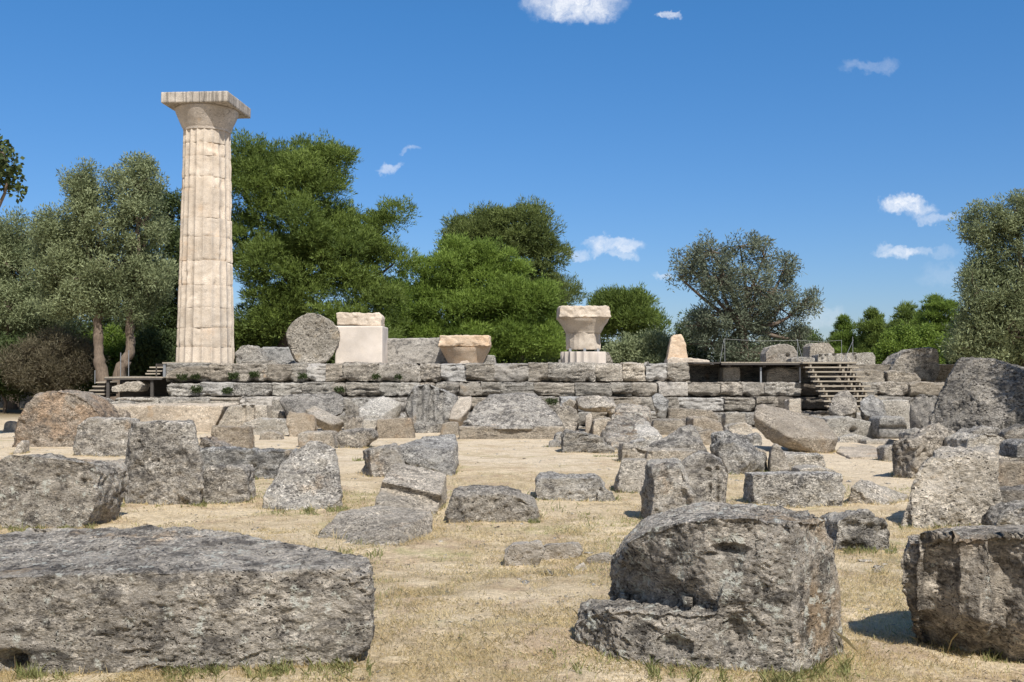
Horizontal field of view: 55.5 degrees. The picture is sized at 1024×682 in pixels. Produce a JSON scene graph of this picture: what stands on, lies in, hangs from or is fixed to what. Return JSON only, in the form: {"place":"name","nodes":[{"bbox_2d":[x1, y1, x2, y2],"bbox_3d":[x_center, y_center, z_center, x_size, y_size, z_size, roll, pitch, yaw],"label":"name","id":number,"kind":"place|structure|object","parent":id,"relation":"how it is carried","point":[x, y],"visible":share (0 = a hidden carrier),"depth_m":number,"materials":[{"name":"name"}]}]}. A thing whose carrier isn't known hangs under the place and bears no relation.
{"place":"outdoors","nodes":[
{"label":"outdoors","id":0,"kind":"place"},
{"bbox_2d":[0,388,1023,681],"bbox_3d":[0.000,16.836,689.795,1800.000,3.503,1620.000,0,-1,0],"label":"ground","id":1,"kind":"structure","parent":0,"point":[516,452],"depth_m":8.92,"materials":[{"name":"plant"}]},
{"bbox_2d":[0,134,27,206],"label":"broadleaf tree","id":2,"kind":"object","parent":1,"relation":"on","point":[6,182],"visible":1,"depth_m":26.16,"materials":[{"name":"green plant"}]},
{"bbox_2d":[0,330,49,412],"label":"shrub","id":3,"kind":"object","parent":1,"relation":"on","point":[4,389],"visible":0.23,"depth_m":46.73,"materials":[{"name":"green plant"}]},
{"bbox_2d":[0,205,88,409],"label":"olive tree","id":4,"kind":"object","parent":1,"relation":"on","point":[17,315],"visible":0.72,"depth_m":49.31,"materials":[{"name":"green plant"}]},
{"bbox_2d":[0,323,111,396],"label":"shrub","id":5,"kind":"object","parent":1,"relation":"on","point":[61,360],"visible":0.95,"depth_m":45.43,"materials":[{"name":"brown plant"}]},
{"bbox_2d":[0,453,128,528],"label":"stone block","id":6,"kind":"object","parent":1,"relation":"on","point":[51,490],"depth_m":10.60,"materials":[{"name":"grey stone"}]},
{"bbox_2d":[12,390,119,446],"bbox_3d":[-11.218,2.028,24.627,2.322,1.588,1.413,0,-1,0],"label":"boulder","id":7,"kind":"object","parent":1,"relation":"on","point":[51,418],"depth_m":24.00,"materials":[{"name":"brown stone"}]},
{"bbox_2d":[0,278,137,342],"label":"evergreen tree","id":8,"kind":"object","parent":1,"relation":"on","point":[89,322],"visible":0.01,"depth_m":70.28,"materials":[{"name":"green plant"}]},
{"bbox_2d":[56,322,131,391],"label":"shrub","id":9,"kind":"object","parent":1,"relation":"on","point":[114,349],"visible":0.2,"depth_m":51.48,"materials":[{"name":"green plant"}]},
{"bbox_2d":[17,148,178,400],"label":"olive tree","id":10,"kind":"object","parent":1,"relation":"on","point":[76,276],"visible":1,"depth_m":44.61,"materials":[{"name":"green plant"}]},
{"bbox_2d":[73,416,139,456],"bbox_3d":[-9.034,2.187,21.792,1.319,1.030,0.967,0,-1,0],"label":"stone block","id":11,"kind":"object","parent":1,"relation":"on","point":[104,436],"depth_m":21.37,"materials":[{"name":"grey stone"}]},
{"bbox_2d":[94,350,173,397],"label":"boardwalk","id":12,"kind":"structure","parent":1,"relation":"on","point":[158,386],"depth_m":37.56,"materials":[{"name":"wood"}]},
{"bbox_2d":[89,187,181,382],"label":"evergreen tree","id":13,"kind":"object","parent":1,"relation":"on","point":[164,318],"visible":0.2,"depth_m":58.82,"materials":[{"name":"green plant"}]},
{"bbox_2d":[122,325,176,375],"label":"shrub","id":14,"kind":"object","parent":1,"relation":"on","point":[152,349],"visible":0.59,"depth_m":48.04,"materials":[{"name":"green plant"}]},
{"bbox_2d":[124,419,203,504],"bbox_3d":[-4.656,1.664,13.037,1.346,1.258,1.029,0,-1,0],"label":"stone block","id":15,"kind":"object","parent":1,"relation":"on","point":[163,462],"depth_m":12.62,"materials":[{"name":"grey stone"}]},
{"bbox_2d":[112,402,237,431],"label":"stone slab","id":16,"kind":"structure","parent":1,"relation":"on","point":[205,417],"depth_m":31.45,"materials":[{"name":"beige stone"}]},
{"bbox_2d":[0,525,375,673],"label":"stone block","id":17,"kind":"object","parent":1,"relation":"on","point":[114,600],"depth_m":5.24,"materials":[{"name":"grey stone"}]},
{"bbox_2d":[202,464,255,503],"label":"stone block","id":18,"kind":"object","parent":1,"relation":"on","point":[229,483],"depth_m":12.71,"materials":[{"name":"grey stone"}]},
{"bbox_2d":[211,425,254,448],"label":"stone block","id":19,"kind":"object","parent":1,"relation":"on","point":[241,436],"depth_m":22.59,"materials":[{"name":"stone"}]},
{"bbox_2d":[218,405,274,425],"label":"stone block","id":20,"kind":"object","parent":1,"relation":"on","point":[236,415],"depth_m":31.27,"materials":[{"name":"stone"}]},
{"bbox_2d":[201,446,297,478],"bbox_3d":[-4.357,2.051,16.058,1.634,0.664,0.671,0,-1,0],"label":"stone block","id":21,"kind":"object","parent":1,"relation":"on","point":[266,462],"depth_m":15.77,"materials":[{"name":"stone"}]},
{"bbox_2d":[243,417,288,434],"bbox_3d":[-7.543,2.688,30.191,1.528,0.661,0.949,0,-1,0],"label":"stone slab","id":22,"kind":"object","parent":1,"relation":"on","point":[262,424],"depth_m":29.77,"materials":[{"name":"stone"}]},
{"bbox_2d":[286,411,317,436],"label":"rubble stone","id":23,"kind":"object","parent":1,"relation":"on","point":[297,423],"visible":0.77,"depth_m":28.74,"materials":[{"name":"stone"}]},
{"bbox_2d":[262,441,342,510],"bbox_3d":[-2.671,1.770,12.646,1.075,0.910,1.412,0,-1,0],"label":"boulder","id":24,"kind":"object","parent":1,"relation":"on","point":[308,473],"visible":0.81,"depth_m":12.39,"materials":[{"name":"grey stone"}]},
{"bbox_2d":[280,392,343,426],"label":"boulder","id":25,"kind":"object","parent":1,"relation":"on","point":[331,402],"visible":0.64,"depth_m":31.45,"materials":[{"name":"stone"}]},
{"bbox_2d":[297,430,338,446],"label":"stone block","id":26,"kind":"object","parent":1,"relation":"on","point":[328,437],"depth_m":23.96,"materials":[{"name":"stone"}]},
{"bbox_2d":[305,406,343,431],"bbox_3d":[-5.840,2.529,30.720,1.150,0.948,1.415,0,-1,9],"label":"stone slab","id":27,"kind":"object","parent":1,"relation":"on","point":[326,420],"depth_m":30.32,"materials":[{"name":"stone"}]},
{"bbox_2d":[230,127,425,363],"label":"pine tree","id":28,"kind":"object","parent":1,"relation":"on","point":[345,248],"visible":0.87,"depth_m":54.71,"materials":[{"name":"green plant"}]},
{"bbox_2d":[336,428,378,447],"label":"stone block","id":29,"kind":"object","parent":1,"relation":"on","point":[358,438],"depth_m":23.37,"materials":[{"name":"grey stone"}]},
{"bbox_2d":[317,505,432,546],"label":"stone slab","id":30,"kind":"structure","parent":1,"relation":"on","point":[376,523],"depth_m":10.05,"materials":[{"name":"stone"}]},
{"bbox_2d":[359,396,400,418],"bbox_3d":[-4.264,2.439,31.605,1.263,1.255,1.856,0,-1,0],"label":"stone slab","id":31,"kind":"object","parent":1,"relation":"on","point":[382,407],"depth_m":31.39,"materials":[{"name":"stone"}]},
{"bbox_2d":[361,443,404,476],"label":"stone block","id":32,"kind":"object","parent":1,"relation":"on","point":[380,460],"depth_m":16.43,"materials":[{"name":"grey stone"}]},
{"bbox_2d":[376,417,415,437],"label":"stone block","id":33,"kind":"object","parent":1,"relation":"on","point":[396,428],"depth_m":28.56,"materials":[{"name":"stone"}]},
{"bbox_2d":[375,462,446,514],"bbox_3d":[-1.278,1.892,12.185,0.872,0.632,1.923,0,-1,0],"label":"stone block","id":34,"kind":"object","parent":1,"relation":"on","point":[410,486],"depth_m":11.87,"materials":[{"name":"stone"}]},
{"bbox_2d":[399,434,458,475],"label":"stone block","id":35,"kind":"structure","parent":1,"relation":"on","point":[438,453],"depth_m":16.67,"materials":[{"name":"grey stone"}]},
{"bbox_2d":[405,384,457,432],"bbox_3d":[-2.603,2.261,31.988,1.767,1.716,1.998,0,-1,0],"label":"column drum","id":36,"kind":"object","parent":1,"relation":"on","point":[428,408],"depth_m":31.42,"materials":[{"name":"grey stone"}]},
{"bbox_2d":[449,396,471,425],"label":"rubble stone","id":37,"kind":"object","parent":1,"relation":"on","point":[460,410],"visible":0.8,"depth_m":31.01,"materials":[{"name":"stone"}]},
{"bbox_2d":[389,230,567,363],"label":"pine tree","id":38,"kind":"object","parent":1,"relation":"on","point":[457,294],"visible":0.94,"depth_m":56.89,"materials":[{"name":"green plant"}]},
{"bbox_2d":[445,484,539,522],"bbox_3d":[-0.193,1.924,11.254,1.104,0.483,0.954,0,-1,0],"label":"boulder","id":39,"kind":"object","parent":1,"relation":"on","point":[483,503],"visible":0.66,"depth_m":10.83,"materials":[{"name":"grey stone"}]},
{"bbox_2d":[431,193,591,363],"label":"pine tree","id":40,"kind":"object","parent":1,"relation":"on","point":[527,236],"visible":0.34,"depth_m":71.03,"materials":[{"name":"green plant"}]},
{"bbox_2d":[0,445,1023,681],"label":"green grass","id":41,"kind":"structure","parent":1,"relation":"on","point":[281,670],"depth_m":5.24,"materials":[{"name":"green plant"}]},
{"bbox_2d":[459,425,564,438],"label":"stone slab","id":42,"kind":"structure","parent":1,"relation":"on","point":[491,432],"depth_m":27.44,"materials":[{"name":"stone"}]},
{"bbox_2d":[463,392,562,429],"bbox_3d":[0.038,2.071,28.942,2.886,1.044,3.207,0,-1,0],"label":"boulder","id":43,"kind":"object","parent":42,"relation":"on","point":[519,411],"depth_m":28.20,"materials":[{"name":"grey stone"}]},
{"bbox_2d":[115,361,953,428],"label":"temple platform","id":44,"kind":"structure","parent":1,"relation":"on","point":[681,385],"depth_m":36.22,"materials":[{"name":"stone"}]},
{"bbox_2d":[161,91,250,362],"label":"doric column","id":45,"kind":"structure","parent":44,"relation":"on","point":[205,315],"depth_m":37.41,"materials":[{"name":"beige stone"}]},
{"bbox_2d":[235,345,268,363],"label":"boulder","id":46,"kind":"object","parent":44,"relation":"on","point":[247,352],"visible":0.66,"depth_m":38.02,"materials":[{"name":"grey stone"}]},
{"bbox_2d":[286,313,339,363],"bbox_3d":[-7.868,-0.051,38.457,2.299,2.092,1.091,0,-1,0],"label":"column drum","id":47,"kind":"object","parent":44,"relation":"on","point":[312,338],"depth_m":38.02,"materials":[{"name":"grey stone"}]},
{"bbox_2d":[335,325,387,362],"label":"pedestal block","id":48,"kind":"structure","parent":44,"relation":"on","point":[358,343],"depth_m":38.21,"materials":[{"name":"beige stone"}]},
{"bbox_2d":[336,312,384,326],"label":"capital slab","id":49,"kind":"structure","parent":48,"relation":"on","point":[363,319],"depth_m":38.40,"materials":[{"name":"beige stone"}]},
{"bbox_2d":[387,337,447,363],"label":"stone block","id":50,"kind":"structure","parent":44,"relation":"on","point":[415,350],"depth_m":39.81,"materials":[{"name":"grey stone"}]},
{"bbox_2d":[438,335,491,363],"bbox_3d":[-1.875,0.359,38.911,2.083,1.200,2.080,0,-1,0],"label":"doric capital","id":51,"kind":"object","parent":44,"relation":"on","point":[456,349],"visible":0.92,"depth_m":37.99,"materials":[{"name":"stone"}]},
{"bbox_2d":[556,305,610,362],"bbox_3d":[2.825,-0.203,38.623,2.094,2.401,2.053,0,-1,0],"label":"capital stack","id":52,"kind":"object","parent":44,"relation":"on","point":[583,326],"visible":0.98,"depth_m":37.89,"materials":[{"name":"stone"}]},
{"bbox_2d":[664,334,709,365],"bbox_3d":[6.874,0.361,38.401,1.721,1.256,1.241,0,-1,0],"label":"stele fragment","id":53,"kind":"object","parent":44,"relation":"on","point":[676,351],"visible":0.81,"depth_m":38.20,"materials":[{"name":"stone"}]},
{"bbox_2d":[686,337,856,382],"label":"viewing deck","id":54,"kind":"structure","parent":44,"relation":"on","point":[764,364],"depth_m":36.28,"materials":[{"name":"metal"}]},
{"bbox_2d":[760,344,796,361],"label":"boulder","id":55,"kind":"object","parent":44,"relation":"on","point":[779,353],"visible":0.66,"depth_m":40.22,"materials":[{"name":"beige stone"}]},
{"bbox_2d":[762,367,798,381],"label":"stone block","id":56,"kind":"structure","parent":44,"relation":"on","point":[777,374],"depth_m":36.58,"materials":[{"name":"stone"}]},
{"bbox_2d":[811,352,874,363],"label":"stone block","id":57,"kind":"structure","parent":44,"relation":"on","point":[864,358],"depth_m":39.31,"materials":[{"name":"stone"}]},
{"bbox_2d":[881,347,939,381],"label":"boulder","id":58,"kind":"object","parent":44,"relation":"on","point":[922,363],"visible":0.73,"depth_m":37.60,"materials":[{"name":"grey stone"}]},
{"bbox_2d":[504,540,582,565],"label":"rubble stone","id":59,"kind":"object","parent":1,"relation":"on","point":[521,553],"visible":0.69,"depth_m":8.43,"materials":[{"name":"stone"}]},
{"bbox_2d":[555,404,578,430],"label":"boulder","id":60,"kind":"object","parent":1,"relation":"on","point":[568,416],"visible":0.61,"depth_m":29.49,"materials":[{"name":"grey stone"}]},
{"bbox_2d":[535,471,615,501],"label":"stone block","id":61,"kind":"structure","parent":1,"relation":"on","point":[553,485],"depth_m":12.97,"materials":[{"name":"grey stone"}]},
{"bbox_2d":[560,429,614,452],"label":"stone block","id":62,"kind":"structure","parent":1,"relation":"on","point":[572,441],"depth_m":21.89,"materials":[{"name":"stone"}]},
{"bbox_2d":[602,403,651,448],"bbox_3d":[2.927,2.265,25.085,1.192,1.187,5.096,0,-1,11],"label":"boulder","id":63,"kind":"object","parent":1,"relation":"on","point":[620,425],"visible":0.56,"depth_m":24.69,"materials":[{"name":"grey stone"}]},
{"bbox_2d":[613,458,646,492],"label":"stone block","id":64,"kind":"structure","parent":1,"relation":"on","point":[630,476],"depth_m":14.02,"materials":[{"name":"stone"}]},
{"bbox_2d":[586,282,676,349],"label":"pine tree","id":65,"kind":"object","parent":1,"relation":"on","point":[633,311],"visible":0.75,"depth_m":78.83,"materials":[{"name":"green plant"}]},
{"bbox_2d":[600,323,671,363],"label":"shrub","id":66,"kind":"object","parent":1,"relation":"on","point":[632,348],"visible":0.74,"depth_m":63.35,"materials":[{"name":"green plant"}]},
{"bbox_2d":[618,442,696,460],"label":"stone block","id":67,"kind":"object","parent":1,"relation":"on","point":[627,450],"depth_m":19.18,"materials":[{"name":"stone"}]},
{"bbox_2d":[639,458,696,517],"bbox_3d":[1.815,1.781,11.265,0.670,0.820,0.924,0,-1,10],"label":"stone block","id":68,"kind":"object","parent":1,"relation":"on","point":[666,486],"depth_m":10.89,"materials":[{"name":"grey stone"}]},
{"bbox_2d":[651,418,684,434],"bbox_3d":[4.758,2.700,30.041,1.181,0.655,1.400,0,-1,0],"label":"stone slab","id":69,"kind":"object","parent":1,"relation":"on","point":[666,426],"depth_m":29.39,"materials":[{"name":"stone"}]},
{"bbox_2d":[649,424,706,450],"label":"boulder","id":70,"kind":"object","parent":1,"relation":"on","point":[688,436],"visible":0.48,"depth_m":19.93,"materials":[{"name":"stone"}]},
{"bbox_2d":[667,407,717,420],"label":"stone slab","id":71,"kind":"structure","parent":1,"relation":"on","point":[679,413],"depth_m":32.16,"materials":[{"name":"stone"}]},
{"bbox_2d":[682,450,727,502],"bbox_3d":[2.308,1.757,11.716,0.570,0.892,0.969,0,-1,11],"label":"boulder","id":72,"kind":"object","parent":1,"relation":"on","point":[707,474],"visible":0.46,"depth_m":11.38,"materials":[{"name":"grey stone"}]},
{"bbox_2d":[672,308,738,361],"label":"olive tree","id":73,"kind":"object","parent":1,"relation":"on","point":[678,331],"visible":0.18,"depth_m":65.39,"materials":[{"name":"green plant"}]},
{"bbox_2d":[574,501,843,675],"bbox_3d":[1.187,1.453,5.900,1.570,0.978,1.473,0,-1,13],"label":"stone block","id":74,"kind":"object","parent":1,"relation":"on","point":[725,585],"depth_m":5.34,"materials":[{"name":"grey stone"}]},
{"bbox_2d":[710,430,766,474],"bbox_3d":[4.094,2.079,17.924,1.055,0.866,1.593,0,-1,0],"label":"boulder","id":75,"kind":"object","parent":1,"relation":"on","point":[736,453],"visible":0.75,"depth_m":17.27,"materials":[{"name":"grey stone"}]},
{"bbox_2d":[663,228,824,361],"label":"olive tree","id":76,"kind":"object","parent":1,"relation":"on","point":[741,316],"visible":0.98,"depth_m":59.45,"materials":[{"name":"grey plant"}]},
{"bbox_2d":[767,443,789,471],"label":"rubble stone","id":77,"kind":"object","parent":1,"relation":"on","point":[777,458],"visible":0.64,"depth_m":17.26,"materials":[{"name":"grey stone"}]},
{"bbox_2d":[743,471,845,507],"bbox_3d":[3.679,1.968,12.729,1.201,0.552,0.672,0,-1,0],"label":"stone block","id":78,"kind":"object","parent":1,"relation":"on","point":[792,489],"depth_m":12.45,"materials":[{"name":"grey stone"}]},
{"bbox_2d":[753,404,837,452],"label":"stone slab","id":79,"kind":"structure","parent":1,"relation":"on","point":[789,430],"depth_m":22.09,"materials":[{"name":"beige stone"}]},
{"bbox_2d":[784,451,825,469],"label":"stone block","id":80,"kind":"object","parent":1,"relation":"on","point":[799,458],"depth_m":17.97,"materials":[{"name":"stone"}]},
{"bbox_2d":[800,357,876,411],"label":"wooden stairs","id":81,"kind":"structure","parent":1,"relation":"on","point":[860,393],"depth_m":34.77,"materials":[{"name":"wood"}]},
{"bbox_2d":[828,390,856,417],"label":"boulder","id":82,"kind":"object","parent":1,"relation":"on","point":[843,403],"visible":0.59,"depth_m":28.76,"materials":[{"name":"grey stone"}]},
{"bbox_2d":[828,313,857,353],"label":"pine tree","id":83,"kind":"object","parent":1,"relation":"on","point":[844,327],"visible":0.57,"depth_m":77.68,"materials":[{"name":"green plant"}]},
{"bbox_2d":[814,415,878,438],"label":"stone block","id":84,"kind":"object","parent":1,"relation":"on","point":[839,426],"depth_m":27.15,"materials":[{"name":"stone"}]},
{"bbox_2d":[821,509,889,550],"bbox_3d":[3.246,1.826,9.393,0.585,0.520,0.844,0,-1,0],"label":"boulder","id":85,"kind":"object","parent":1,"relation":"on","point":[867,528],"visible":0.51,"depth_m":9.02,"materials":[{"name":"grey stone"}]},
{"bbox_2d":[836,444,877,458],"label":"paving slab","id":86,"kind":"structure","parent":1,"relation":"on","point":[863,451],"depth_m":22.03,"materials":[{"name":"stone"}]},
{"bbox_2d":[849,305,885,353],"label":"pine tree","id":87,"kind":"object","parent":1,"relation":"on","point":[869,327],"visible":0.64,"depth_m":75.48,"materials":[{"name":"green plant"}]},
{"bbox_2d":[860,394,886,420],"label":"boulder","id":88,"kind":"object","parent":1,"relation":"on","point":[871,405],"depth_m":28.63,"materials":[{"name":"stone"}]},
{"bbox_2d":[847,479,907,504],"bbox_3d":[4.852,2.032,12.873,0.649,0.397,0.998,-1,-2,31],"label":"stone slab","id":89,"kind":"object","parent":1,"relation":"on","point":[866,491],"depth_m":12.65,"materials":[{"name":"stone"}]},
{"bbox_2d":[869,416,906,438],"bbox_3d":[10.422,2.378,27.000,0.790,0.632,0.912,0,-1,0],"label":"column drum","id":90,"kind":"object","parent":1,"relation":"on","point":[888,427],"depth_m":26.59,"materials":[{"name":"stone"}]},
{"bbox_2d":[880,399,909,428],"bbox_3d":[12.359,2.489,31.646,1.288,1.208,1.429,0,-1,0],"label":"stone slab","id":91,"kind":"object","parent":1,"relation":"on","point":[897,407],"depth_m":30.97,"materials":[{"name":"stone"}]},
{"bbox_2d":[878,300,923,341],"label":"pine tree","id":92,"kind":"object","parent":1,"relation":"on","point":[908,309],"visible":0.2,"depth_m":73.78,"materials":[{"name":"green plant"}]},
{"bbox_2d":[869,318,951,363],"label":"shrub","id":93,"kind":"object","parent":1,"relation":"on","point":[906,337],"visible":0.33,"depth_m":61.80,"materials":[{"name":"green plant"}]},
{"bbox_2d":[891,422,954,478],"bbox_3d":[7.207,1.907,16.690,1.227,1.062,2.149,-1,-1,25],"label":"boulder","id":94,"kind":"object","parent":1,"relation":"on","point":[911,453],"visible":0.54,"depth_m":16.01,"materials":[{"name":"grey stone"}]},
{"bbox_2d":[908,394,937,428],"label":"stone block","id":95,"kind":"object","parent":1,"relation":"on","point":[922,406],"depth_m":23.95,"materials":[{"name":"stone"}]},
{"bbox_2d":[910,292,961,340],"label":"pine tree","id":96,"kind":"object","parent":1,"relation":"on","point":[937,308],"visible":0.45,"depth_m":69.46,"materials":[{"name":"green plant"}]},
{"bbox_2d":[900,444,1002,528],"bbox_3d":[4.982,1.679,10.983,1.476,0.986,1.006,0,-1,0],"label":"stone block","id":97,"kind":"object","parent":1,"relation":"on","point":[951,486],"depth_m":10.66,"materials":[{"name":"stone"}]},
{"bbox_2d":[901,524,1023,661],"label":"fluted stone block","id":98,"kind":"object","parent":1,"relation":"on","point":[966,583],"depth_m":5.56,"materials":[{"name":"stone"}]},
{"bbox_2d":[928,357,1023,432],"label":"boulder","id":99,"kind":"object","parent":1,"relation":"on","point":[976,391],"visible":0.57,"depth_m":18.88,"materials":[{"name":"stone"}]},
{"bbox_2d":[944,432,1010,459],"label":"boulder","id":100,"kind":"object","parent":1,"relation":"on","point":[964,439],"visible":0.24,"depth_m":15.22,"materials":[{"name":"stone"}]},
{"bbox_2d":[939,188,1023,366],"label":"olive tree","id":101,"kind":"object","parent":1,"relation":"on","point":[1004,274],"visible":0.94,"depth_m":35.55,"materials":[{"name":"green plant"}]},
{"bbox_2d":[981,499,1023,525],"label":"rubble stone","id":102,"kind":"object","parent":1,"relation":"on","point":[1003,513],"visible":0.46,"depth_m":10.33,"materials":[{"name":"grey stone"}]},
{"bbox_2d":[998,459,1023,485],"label":"stone block","id":103,"kind":"object","parent":1,"relation":"on","point":[1011,472],"depth_m":12.18,"materials":[{"name":"stone"}]},
{"bbox_2d":[999,438,1023,457],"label":"stone block","id":104,"kind":"object","parent":103,"relation":"on","point":[1013,448],"depth_m":12.64,"materials":[{"name":"stone"}]},
{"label":"stone block","id":105,"kind":"object","parent":1,"relation":"on","visible":0},
{"bbox_2d":[576,395,616,412],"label":"boulder","id":106,"kind":"object","parent":105,"relation":"on","point":[594,403],"visible":1,"depth_m":32.23,"materials":[{"name":"grey stone"}]},
{"bbox_2d":[0,0,1023,362],"label":"sky","id":107,"kind":"structure","parent":0,"point":[847,134],"materials":[{"name":"blue"}]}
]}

